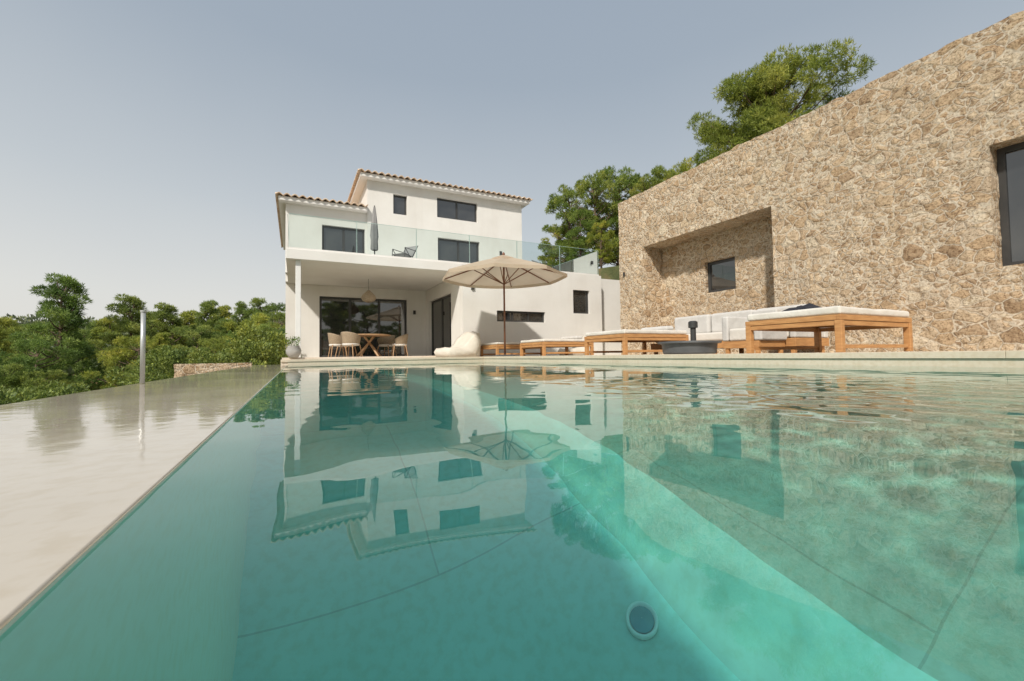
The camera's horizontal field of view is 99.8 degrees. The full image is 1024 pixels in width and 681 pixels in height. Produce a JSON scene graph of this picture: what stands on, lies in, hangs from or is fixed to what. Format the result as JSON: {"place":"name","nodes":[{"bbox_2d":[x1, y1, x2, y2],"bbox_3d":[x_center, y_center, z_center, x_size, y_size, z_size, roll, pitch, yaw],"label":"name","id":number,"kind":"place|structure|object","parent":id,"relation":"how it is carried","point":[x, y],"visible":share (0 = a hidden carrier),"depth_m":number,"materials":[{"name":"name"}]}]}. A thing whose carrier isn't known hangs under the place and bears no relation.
{"place":"outdoors","nodes":[
{"label":"outdoors","id":0,"kind":"place"},
{"bbox_2d":[0,0,1023,325],"label":"sky","id":1,"kind":"structure","parent":0,"point":[147,147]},
{"bbox_2d":[598,266,619,279],"bbox_3d":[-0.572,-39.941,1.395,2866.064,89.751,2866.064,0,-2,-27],"label":"ground","id":2,"kind":"structure","parent":0,"point":[612,273],"depth_m":18.07,"materials":[{"name":"green plant"}]},
{"bbox_2d":[0,318,16,360],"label":"pine tree","id":3,"kind":"object","parent":2,"relation":"on","point":[6,349],"visible":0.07,"depth_m":31.07,"materials":[{"name":"green plant"}]},
{"bbox_2d":[0,390,22,404],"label":"shrub","id":4,"kind":"object","parent":2,"relation":"on","point":[5,398],"visible":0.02,"depth_m":12.40,"materials":[{"name":"green plant"}]},
{"bbox_2d":[0,363,25,389],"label":"pine tree","id":5,"kind":"object","parent":2,"relation":"on","point":[7,376],"visible":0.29,"depth_m":19.94,"materials":[{"name":"green plant"}]},
{"bbox_2d":[0,385,30,392],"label":"shrub","id":6,"kind":"object","parent":2,"relation":"on","point":[2,388],"visible":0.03,"depth_m":18.07,"materials":[{"name":"green plant"}]},
{"bbox_2d":[0,387,37,404],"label":"shrub","id":7,"kind":"object","parent":2,"relation":"on","point":[21,395],"visible":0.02,"depth_m":13.04,"materials":[{"name":"green plant"}]},
{"bbox_2d":[0,386,39,399],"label":"shrub","id":8,"kind":"object","parent":2,"relation":"on","point":[23,389],"depth_m":14.60,"materials":[{"name":"green plant"}]},
{"bbox_2d":[3,387,38,392],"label":"shrub","id":9,"kind":"object","parent":2,"relation":"on","point":[19,388],"depth_m":17.03,"materials":[{"name":"green plant"}]},
{"bbox_2d":[0,349,44,387],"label":"pine tree","id":10,"kind":"object","parent":2,"relation":"on","point":[28,362],"visible":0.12,"depth_m":22.27,"materials":[{"name":"green plant"}]},
{"bbox_2d":[0,316,56,367],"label":"pine tree","id":11,"kind":"object","parent":2,"relation":"on","point":[11,328],"visible":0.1,"depth_m":33.47,"materials":[{"name":"green plant"}]},
{"bbox_2d":[19,324,45,357],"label":"pine tree","id":12,"kind":"object","parent":2,"relation":"on","point":[32,337],"visible":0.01,"depth_m":47.80,"materials":[{"name":"green plant"}]},
{"bbox_2d":[20,384,48,390],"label":"shrub","id":13,"kind":"object","parent":2,"relation":"on","point":[32,385],"visible":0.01,"depth_m":19.81,"materials":[{"name":"green plant"}]},
{"bbox_2d":[14,389,59,401],"bbox_3d":[-15.961,2.999,14.628,3.177,2.758,3.037,-1,-2,6],"label":"shrub","id":14,"kind":"object","parent":2,"relation":"on","point":[44,394],"visible":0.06,"depth_m":14.69,"materials":[{"name":"green plant"}]},
{"bbox_2d":[1,338,80,390],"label":"pine tree","id":15,"kind":"object","parent":2,"relation":"on","point":[70,353],"visible":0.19,"depth_m":25.94,"materials":[{"name":"green plant"}]},
{"bbox_2d":[16,382,75,395],"bbox_3d":[-18.029,3.304,17.012,4.028,3.260,3.850,0,-2,-15],"label":"shrub","id":16,"kind":"object","parent":2,"relation":"on","point":[36,390],"depth_m":16.52,"materials":[{"name":"green plant"}]},
{"bbox_2d":[13,369,90,391],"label":"pine tree","id":17,"kind":"object","parent":2,"relation":"on","point":[28,380],"visible":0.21,"depth_m":21.01,"materials":[{"name":"green plant"}]},
{"bbox_2d":[5,273,107,391],"bbox_3d":[-31.244,0.833,30.096,6.582,11.368,5.992,-2,-2,21],"label":"pine tree","id":18,"kind":"object","parent":2,"relation":"on","point":[68,313],"visible":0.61,"depth_m":29.63,"materials":[{"name":"green plant"}]},
{"bbox_2d":[25,380,92,398],"bbox_3d":[-16.707,2.979,15.848,3.544,3.122,3.708,0,-2,-20],"label":"shrub","id":19,"kind":"object","parent":2,"relation":"on","point":[65,390],"visible":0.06,"depth_m":15.64,"materials":[{"name":"green plant"}]},
{"bbox_2d":[72,359,89,372],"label":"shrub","id":20,"kind":"object","parent":2,"relation":"on","point":[79,365],"visible":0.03,"depth_m":45.68,"materials":[{"name":"green plant"}]},
{"bbox_2d":[67,318,121,370],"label":"pine tree","id":21,"kind":"object","parent":2,"relation":"on","point":[92,325],"visible":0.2,"depth_m":48.95,"materials":[{"name":"green plant"}]},
{"bbox_2d":[75,316,128,366],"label":"pine tree","id":22,"kind":"object","parent":2,"relation":"on","point":[101,328],"visible":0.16,"depth_m":49.07,"materials":[{"name":"green plant"}]},
{"bbox_2d":[79,294,152,389],"bbox_3d":[-30.212,1.308,34.104,5.988,10.259,5.452,-1,-2,1],"label":"pine tree","id":23,"kind":"object","parent":2,"relation":"on","point":[130,324],"visible":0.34,"depth_m":33.59,"materials":[{"name":"green plant"}]},
{"bbox_2d":[79,335,154,388],"bbox_3d":[-23.843,2.434,27.270,4.484,5.622,4.409,-1,-2,-5],"label":"pine tree","id":24,"kind":"object","parent":2,"relation":"on","point":[113,360],"visible":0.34,"depth_m":26.42,"materials":[{"name":"green plant"}]},
{"bbox_2d":[117,353,169,385],"bbox_3d":[-16.775,2.080,19.980,2.343,3.111,2.304,1,-3,-41],"label":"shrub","id":25,"kind":"object","parent":2,"relation":"on","point":[131,366],"visible":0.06,"depth_m":19.32,"materials":[{"name":"green plant"}]},
{"bbox_2d":[102,344,195,388],"bbox_3d":[-9.606,1.254,12.065,2.624,2.356,2.745,-1,-2,-3],"label":"shrub","id":26,"kind":"object","parent":2,"relation":"on","point":[161,358],"visible":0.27,"depth_m":11.53,"materials":[{"name":"green plant"}]},
{"bbox_2d":[121,301,190,360],"bbox_3d":[-24.187,1.210,30.095,4.902,7.923,4.463,1,-3,-43],"label":"pine tree","id":27,"kind":"object","parent":2,"relation":"on","point":[167,312],"visible":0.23,"depth_m":29.86,"materials":[{"name":"green plant"}]},
{"bbox_2d":[146,311,166,341],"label":"pine tree","id":28,"kind":"object","parent":2,"relation":"on","point":[152,332],"visible":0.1,"depth_m":47.89,"materials":[{"name":"green plant"}]},
{"bbox_2d":[147,332,174,370],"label":"pine tree","id":29,"kind":"object","parent":2,"relation":"on","point":[162,336],"visible":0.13,"depth_m":24.89,"materials":[{"name":"green plant"}]},
{"bbox_2d":[150,345,206,380],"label":"pine tree","id":30,"kind":"object","parent":2,"relation":"on","point":[184,348],"visible":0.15,"depth_m":18.95,"materials":[{"name":"green plant"}]},
{"bbox_2d":[160,324,215,360],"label":"pine tree","id":31,"kind":"object","parent":2,"relation":"on","point":[193,333],"visible":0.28,"depth_m":23.88,"materials":[{"name":"green plant"}]},
{"bbox_2d":[176,309,199,347],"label":"pine tree","id":32,"kind":"object","parent":2,"relation":"on","point":[188,317],"visible":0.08,"depth_m":37.71,"materials":[{"name":"green plant"}]},
{"bbox_2d":[165,349,233,377],"bbox_3d":[-8.524,1.175,11.923,2.169,1.948,2.269,1,-3,-44],"label":"shrub","id":33,"kind":"object","parent":2,"relation":"on","point":[209,358],"visible":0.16,"depth_m":11.75,"materials":[{"name":"green plant"}]},
{"bbox_2d":[187,300,224,360],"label":"pine tree","id":34,"kind":"object","parent":2,"relation":"on","point":[209,309],"visible":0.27,"depth_m":31.79,"materials":[{"name":"green plant"}]},
{"bbox_2d":[174,363,251,377],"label":"garden wall","id":35,"kind":"structure","parent":2,"relation":"on","point":[180,370],"depth_m":10.67,"materials":[{"name":"stone"}]},
{"bbox_2d":[196,337,229,360],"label":"pine tree","id":36,"kind":"object","parent":2,"relation":"on","point":[218,345],"visible":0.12,"depth_m":17.65,"materials":[{"name":"green plant"}]},
{"bbox_2d":[197,318,236,352],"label":"pine tree","id":37,"kind":"object","parent":2,"relation":"on","point":[222,330],"visible":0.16,"depth_m":21.78,"materials":[{"name":"green plant"}]},
{"bbox_2d":[210,305,234,338],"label":"pine tree","id":38,"kind":"object","parent":2,"relation":"on","point":[225,312],"visible":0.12,"depth_m":45.89,"materials":[{"name":"green plant"}]},
{"bbox_2d":[223,300,247,342],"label":"pine tree","id":39,"kind":"object","parent":2,"relation":"on","point":[240,308],"visible":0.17,"depth_m":32.86,"materials":[{"name":"green plant"}]},
{"bbox_2d":[205,336,280,364],"bbox_3d":[-8.245,1.080,13.340,2.928,2.513,2.799,-3,-3,45],"label":"shrub","id":40,"kind":"object","parent":2,"relation":"on","point":[256,350],"visible":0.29,"depth_m":13.12,"materials":[{"name":"green plant"}]},
{"bbox_2d":[216,330,272,364],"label":"pine tree","id":41,"kind":"object","parent":2,"relation":"on","point":[229,335],"visible":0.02,"depth_m":16.56,"materials":[{"name":"green plant"}]},
{"bbox_2d":[221,312,284,353],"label":"pine tree","id":42,"kind":"object","parent":2,"relation":"on","point":[259,318],"visible":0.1,"depth_m":21.71,"materials":[{"name":"green plant"}]},
{"bbox_2d":[209,322,301,364],"bbox_3d":[-9.022,1.011,14.813,3.843,3.298,3.673,-1,-2,4],"label":"shrub","id":43,"kind":"object","parent":2,"relation":"on","point":[265,336],"visible":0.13,"depth_m":14.67,"materials":[{"name":"green plant"}]},
{"bbox_2d":[237,297,285,332],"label":"pine tree","id":44,"kind":"object","parent":2,"relation":"on","point":[272,307],"visible":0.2,"depth_m":29.63,"materials":[{"name":"green plant"}]},
{"bbox_2d":[247,310,285,341],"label":"pine tree","id":45,"kind":"object","parent":2,"relation":"on","point":[277,315],"visible":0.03,"depth_m":26.12,"materials":[{"name":"green plant"}]},
{"bbox_2d":[248,323,284,363],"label":"pine tree","id":46,"kind":"object","parent":2,"relation":"on","point":[264,327],"visible":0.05,"depth_m":17.80,"materials":[{"name":"green plant"}]},
{"bbox_2d":[1,260,571,372],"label":"distant wood","id":47,"kind":"object","parent":2,"relation":"on","point":[27,320],"depth_m":124.96,"materials":[{"name":"green plant"}]},
{"bbox_2d":[0,350,1023,635],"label":"swimming pool","id":48,"kind":"structure","parent":2,"relation":"on","point":[82,474],"depth_m":0.80,"materials":[{"name":"tile"}]},
{"bbox_2d":[140,310,146,383],"bbox_3d":[-2.345,0.040,2.738,0.032,0.466,0.032,0,-2,-27],"label":"steel post","id":49,"kind":"object","parent":48,"relation":"on","point":[142,344],"visible":1,"depth_m":2.73,"materials":[{"name":"silver metal"}]},
{"bbox_2d":[0,361,1023,680],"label":"water","id":50,"kind":"structure","parent":48,"relation":"in","point":[518,521],"depth_m":0.36,"materials":[{"name":"teal liquid"}]},
{"bbox_2d":[537,223,563,264],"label":"pine tree","id":51,"kind":"object","parent":2,"relation":"on","point":[542,258],"visible":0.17,"depth_m":27.03,"materials":[{"name":"green plant"}]},
{"bbox_2d":[537,183,599,270],"bbox_3d":[2.938,-5.907,24.338,3.446,5.712,3.366,1,-3,-44],"label":"pine tree","id":52,"kind":"object","parent":2,"relation":"on","point":[556,201],"visible":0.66,"depth_m":23.93,"materials":[{"name":"green plant"}]},
{"bbox_2d":[565,208,602,262],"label":"pine tree","id":53,"kind":"object","parent":2,"relation":"on","point":[574,232],"visible":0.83,"depth_m":20.94,"materials":[{"name":"green plant"}]},
{"bbox_2d":[559,169,621,268],"bbox_3d":[4.508,-6.605,25.113,3.940,6.687,4.035,0,-2,-11],"label":"pine tree","id":54,"kind":"object","parent":2,"relation":"on","point":[583,185],"visible":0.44,"depth_m":24.59,"materials":[{"name":"green plant"}]},
{"bbox_2d":[585,220,616,267],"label":"pine tree","id":55,"kind":"object","parent":2,"relation":"on","point":[603,243],"visible":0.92,"depth_m":20.10,"materials":[{"name":"green plant"}]},
{"bbox_2d":[585,165,640,265],"bbox_3d":[6.226,-7.133,25.960,4.396,7.286,4.293,-2,-2,27],"label":"pine tree","id":56,"kind":"object","parent":2,"relation":"on","point":[613,220],"visible":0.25,"depth_m":25.83,"materials":[{"name":"green plant"}]},
{"bbox_2d":[607,176,638,260],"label":"pine tree","id":57,"kind":"object","parent":2,"relation":"on","point":[627,191],"visible":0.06,"depth_m":26.83,"materials":[{"name":"green plant"}]},
{"bbox_2d":[629,175,662,195],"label":"pine tree","id":58,"kind":"object","parent":2,"relation":"on","point":[646,186],"visible":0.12,"depth_m":21.98,"materials":[{"name":"green plant"}]},
{"bbox_2d":[639,165,677,192],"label":"pine tree","id":59,"kind":"object","parent":2,"relation":"on","point":[656,171],"visible":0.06,"depth_m":24.08,"materials":[{"name":"green plant"}]},
{"bbox_2d":[664,156,694,180],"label":"pine tree","id":60,"kind":"object","parent":2,"relation":"on","point":[686,166],"visible":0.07,"depth_m":25.62,"materials":[{"name":"green plant"}]},
{"bbox_2d":[686,36,878,165],"bbox_3d":[9.082,-6.166,15.178,5.963,6.270,6.158,-3,-3,40],"label":"pine tree","id":61,"kind":"object","parent":2,"relation":"on","point":[751,96],"visible":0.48,"depth_m":13.54,"materials":[{"name":"green plant"}]},
{"bbox_2d":[281,353,1023,364],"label":"pavement","id":62,"kind":"structure","parent":0,"point":[284,363],"depth_m":10.61,"materials":[{"name":"stone"}]},
{"bbox_2d":[282,356,435,359],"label":"porch floor","id":63,"kind":"structure","parent":62,"relation":"on","point":[357,357],"depth_m":12.37,"materials":[{"name":"stone"}]},
{"bbox_2d":[285,336,300,357],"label":"potted plant","id":64,"kind":"object","parent":63,"relation":"on","point":[293,351],"visible":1,"depth_m":11.58,"materials":[{"name":"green plant"}]},
{"bbox_2d":[328,333,347,356],"bbox_3d":[-5.818,0.151,14.330,0.580,0.806,0.619,0,-2,-32],"label":"wicker chair","id":65,"kind":"object","parent":63,"relation":"on","point":[334,339],"visible":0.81,"depth_m":14.09,"materials":[{"name":"beige wicker"}]},
{"bbox_2d":[335,335,356,356],"bbox_3d":[-5.889,0.186,15.287,0.580,0.806,0.619,-2,-2,23],"label":"wicker chair","id":66,"kind":"object","parent":63,"relation":"on","point":[346,348],"visible":0.14,"depth_m":15.14,"materials":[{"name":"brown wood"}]},
{"bbox_2d":[338,332,362,356],"bbox_3d":[-5.207,0.127,13.875,0.619,0.806,0.580,-1,-2,15],"label":"wicker chair","id":67,"kind":"object","parent":63,"relation":"on","point":[349,339],"visible":0.99,"depth_m":13.67,"materials":[{"name":"beige wicker"}]},
{"bbox_2d":[356,334,390,356],"bbox_3d":[-4.933,0.192,14.877,1.440,0.784,1.440,0,-2,-27],"label":"dining table","id":68,"kind":"object","parent":63,"relation":"on","point":[372,336],"visible":0.73,"depth_m":14.75,"materials":[{"name":"brown wood"}]},
{"bbox_2d":[376,335,396,355],"bbox_3d":[-4.609,0.188,15.866,0.619,0.806,0.580,-1,-2,18],"label":"wicker chair","id":69,"kind":"object","parent":63,"relation":"on","point":[388,342],"visible":0.78,"depth_m":15.91,"materials":[{"name":"beige wicker"}]},
{"bbox_2d":[391,334,407,355],"bbox_3d":[-3.968,0.158,15.264,0.580,0.806,0.619,0,-2,-22],"label":"wicker chair","id":70,"kind":"object","parent":63,"relation":"on","point":[401,340],"visible":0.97,"depth_m":15.05,"materials":[{"name":"beige wicker"}]},
{"bbox_2d":[275,168,602,357],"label":"house","id":71,"kind":"structure","parent":62,"relation":"on","point":[334,263],"depth_m":16.69,"materials":[{"name":"paint"}]},
{"bbox_2d":[322,225,363,252],"bbox_3d":[-6.428,-3.387,16.442,1.516,1.836,0.070,0,-2,-27],"label":"balcony door","id":72,"kind":"structure","parent":71,"relation":"in","point":[333,238],"depth_m":16.42,"materials":[{"name":"grey glass"}]},
{"bbox_2d":[319,296,406,356],"bbox_3d":[-5.931,-0.520,17.357,3.346,2.356,0.070,0,-2,-27],"label":"sliding door","id":73,"kind":"structure","parent":71,"relation":"in","point":[337,315],"depth_m":17.30,"materials":[{"name":"black glass"}]},
{"bbox_2d":[361,279,375,302],"bbox_3d":[-5.097,-1.768,15.325,0.520,0.850,0.520,0,-2,-27],"label":"pendant lamp","id":74,"kind":"object","parent":71,"relation":"hanging from","point":[368,296],"visible":1,"depth_m":15.16,"materials":[{"name":"wicker"}]},
{"bbox_2d":[370,205,378,253],"bbox_3d":[-4.536,-3.497,14.224,0.500,1.928,0.500,0,-2,-27],"label":"closed parasol","id":75,"kind":"object","parent":71,"relation":"on","point":[374,236],"visible":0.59,"depth_m":14.16,"materials":[{"name":"grey fabric"}]},
{"bbox_2d":[393,195,405,214],"bbox_3d":[-4.561,-5.450,17.450,0.546,0.796,0.070,0,-2,-27],"label":"window","id":76,"kind":"structure","parent":71,"relation":"in","point":[399,202],"depth_m":17.44,"materials":[{"name":"grey glass"}]},
{"bbox_2d":[392,246,417,257],"bbox_3d":[-3.648,-2.906,14.699,0.546,0.775,0.772,-2,-2,25],"label":"balcony chair","id":77,"kind":"object","parent":71,"relation":"on","point":[409,252],"visible":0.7,"depth_m":14.67,"materials":[{"name":"grey fabric"}]},
{"bbox_2d":[431,294,450,355],"bbox_3d":[-2.684,-0.539,16.716,0.070,2.256,2.796,0,-2,-27],"label":"sliding door","id":78,"kind":"structure","parent":71,"relation":"in","point":[441,308],"depth_m":16.85,"materials":[{"name":"black glass"}]},
{"bbox_2d":[437,198,476,221],"bbox_3d":[-2.389,-5.567,18.551,1.816,0.846,0.070,0,-2,-27],"label":"window","id":79,"kind":"structure","parent":71,"relation":"in","point":[449,209],"depth_m":18.53,"materials":[{"name":"grey glass"}]},
{"bbox_2d":[438,238,478,262],"bbox_3d":[-2.313,-3.374,18.497,1.876,1.836,0.070,0,-2,-27],"label":"balcony door","id":80,"kind":"structure","parent":71,"relation":"in","point":[448,250],"depth_m":18.48,"materials":[{"name":"grey glass"}]},
{"bbox_2d":[497,311,543,322],"bbox_3d":[0.289,-0.845,15.467,1.946,0.376,0.070,0,-2,-27],"label":"window","id":81,"kind":"structure","parent":71,"relation":"in","point":[510,316],"depth_m":15.46,"materials":[{"name":"black glass"}]},
{"bbox_2d":[573,290,587,313],"bbox_3d":[2.610,-1.477,16.665,0.766,0.896,0.070,0,-2,-27],"label":"window","id":82,"kind":"structure","parent":71,"relation":"in","point":[580,298],"depth_m":16.68,"materials":[{"name":"black glass"}]},
{"bbox_2d":[434,331,480,356],"bbox_3d":[-1.702,0.106,13.426,1.360,0.808,1.000,1,-2,-35],"label":"beanbag lounger","id":83,"kind":"object","parent":62,"relation":"on","point":[466,344],"visible":0.98,"depth_m":13.18,"materials":[{"name":"beige fabric"}]},
{"bbox_2d":[443,252,566,355],"bbox_3d":[-0.222,-1.055,12.432,3.363,3.017,3.363,-2,-2,29],"label":"parasol","id":84,"kind":"object","parent":62,"relation":"on","point":[503,271],"visible":0.99,"depth_m":12.92,"materials":[{"name":"beige fabric"}]},
{"bbox_2d":[480,342,541,356],"bbox_3d":[-0.018,0.279,13.572,1.600,0.426,1.250,0,-2,-27],"label":"daybed","id":85,"kind":"object","parent":62,"relation":"on","point":[497,346],"visible":0.59,"depth_m":12.97,"materials":[{"name":"brown wood"}]},
{"bbox_2d":[520,339,593,355],"bbox_3d":[1.228,0.196,11.990,1.600,0.446,1.300,0,-2,-27],"label":"daybed","id":86,"kind":"object","parent":62,"relation":"on","point":[544,344],"visible":0.94,"depth_m":11.46,"materials":[{"name":"brown wood"}]},
{"bbox_2d":[561,336,581,338],"bbox_3d":[1.693,-0.065,12.292,0.240,0.100,0.800,0,-2,-27],"label":"pillow","id":87,"kind":"object","parent":86,"relation":"on","point":[574,337],"visible":0.77,"depth_m":12.04,"materials":[{"name":"white fabric"}]},
{"bbox_2d":[558,335,589,355],"bbox_3d":[1.988,0.149,13.557,1.088,0.648,0.640,0,-2,-15],"label":"beanbag lounger","id":88,"kind":"object","parent":62,"relation":"on","point":[577,349],"visible":0.32,"depth_m":13.26,"materials":[{"name":"beige fabric"}]},
{"bbox_2d":[601,279,620,354],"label":"retaining wall","id":89,"kind":"structure","parent":62,"relation":"on","point":[610,293],"depth_m":17.68,"materials":[{"name":"paint"}]},
{"bbox_2d":[584,329,688,354],"bbox_3d":[2.668,0.052,9.304,1.750,0.506,1.300,0,-2,-27],"label":"daybed","id":90,"kind":"object","parent":62,"relation":"on","point":[625,337],"visible":0.96,"depth_m":8.84,"materials":[{"name":"brown wood"}]},
{"bbox_2d":[641,326,673,329],"bbox_3d":[3.222,-0.246,9.597,0.240,0.110,0.800,0,-2,-27],"label":"pillow","id":91,"kind":"object","parent":90,"relation":"on","point":[662,328],"visible":0.56,"depth_m":9.36,"materials":[{"name":"white fabric"}]},
{"bbox_2d":[658,321,721,353],"bbox_3d":[2.988,-0.051,7.284,1.000,0.559,1.000,0,-2,-27],"label":"fire pit","id":92,"kind":"object","parent":62,"relation":"on","point":[693,346],"visible":0.91,"depth_m":6.93,"materials":[{"name":"grey metal"}]},
{"bbox_2d":[651,304,828,354],"bbox_3d":[4.447,-0.163,8.922,1.020,0.878,3.300,0,-2,-27],"label":"sofa","id":93,"kind":"object","parent":62,"relation":"on","point":[709,327],"visible":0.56,"depth_m":8.85,"materials":[{"name":"white fabric"}]},
{"bbox_2d":[722,308,786,353],"bbox_3d":[4.232,-0.160,7.485,0.800,0.778,0.730,0,-2,-27],"label":"armchair","id":94,"kind":"object","parent":62,"relation":"on","point":[733,332],"visible":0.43,"depth_m":7.35,"materials":[{"name":"white fabric"}]},
{"bbox_2d":[618,11,1023,354],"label":"stone wall","id":95,"kind":"structure","parent":62,"relation":"on","point":[901,189],"depth_m":7.50,"materials":[{"name":"beige stone"}]},
{"bbox_2d":[708,257,735,292],"bbox_3d":[5.443,-1.672,11.098,0.070,0.816,0.866,0,-2,-27],"label":"window","id":96,"kind":"structure","parent":95,"relation":"in","point":[721,273],"depth_m":11.12,"materials":[{"name":"grey glass"}]},
{"bbox_2d":[996,142,1023,265],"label":"window","id":97,"kind":"structure","parent":95,"relation":"in","point":[1010,159],"depth_m":6.26,"materials":[{"name":"grey glass"}]},
{"bbox_2d":[745,306,912,352],"bbox_3d":[4.357,-0.115,5.960,1.750,0.557,1.200,0,-2,-27],"label":"daybed","id":98,"kind":"object","parent":62,"relation":"on","point":[836,319],"visible":0.98,"depth_m":5.58,"materials":[{"name":"brown wood"}]},
{"bbox_2d":[781,303,820,311],"bbox_3d":[4.086,-0.451,6.082,0.543,0.148,0.529,-1,-2,3],"label":"towel","id":99,"kind":"object","parent":98,"relation":"on","point":[807,306],"visible":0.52,"depth_m":5.96,"materials":[{"name":"grey fabric"}]}
]}

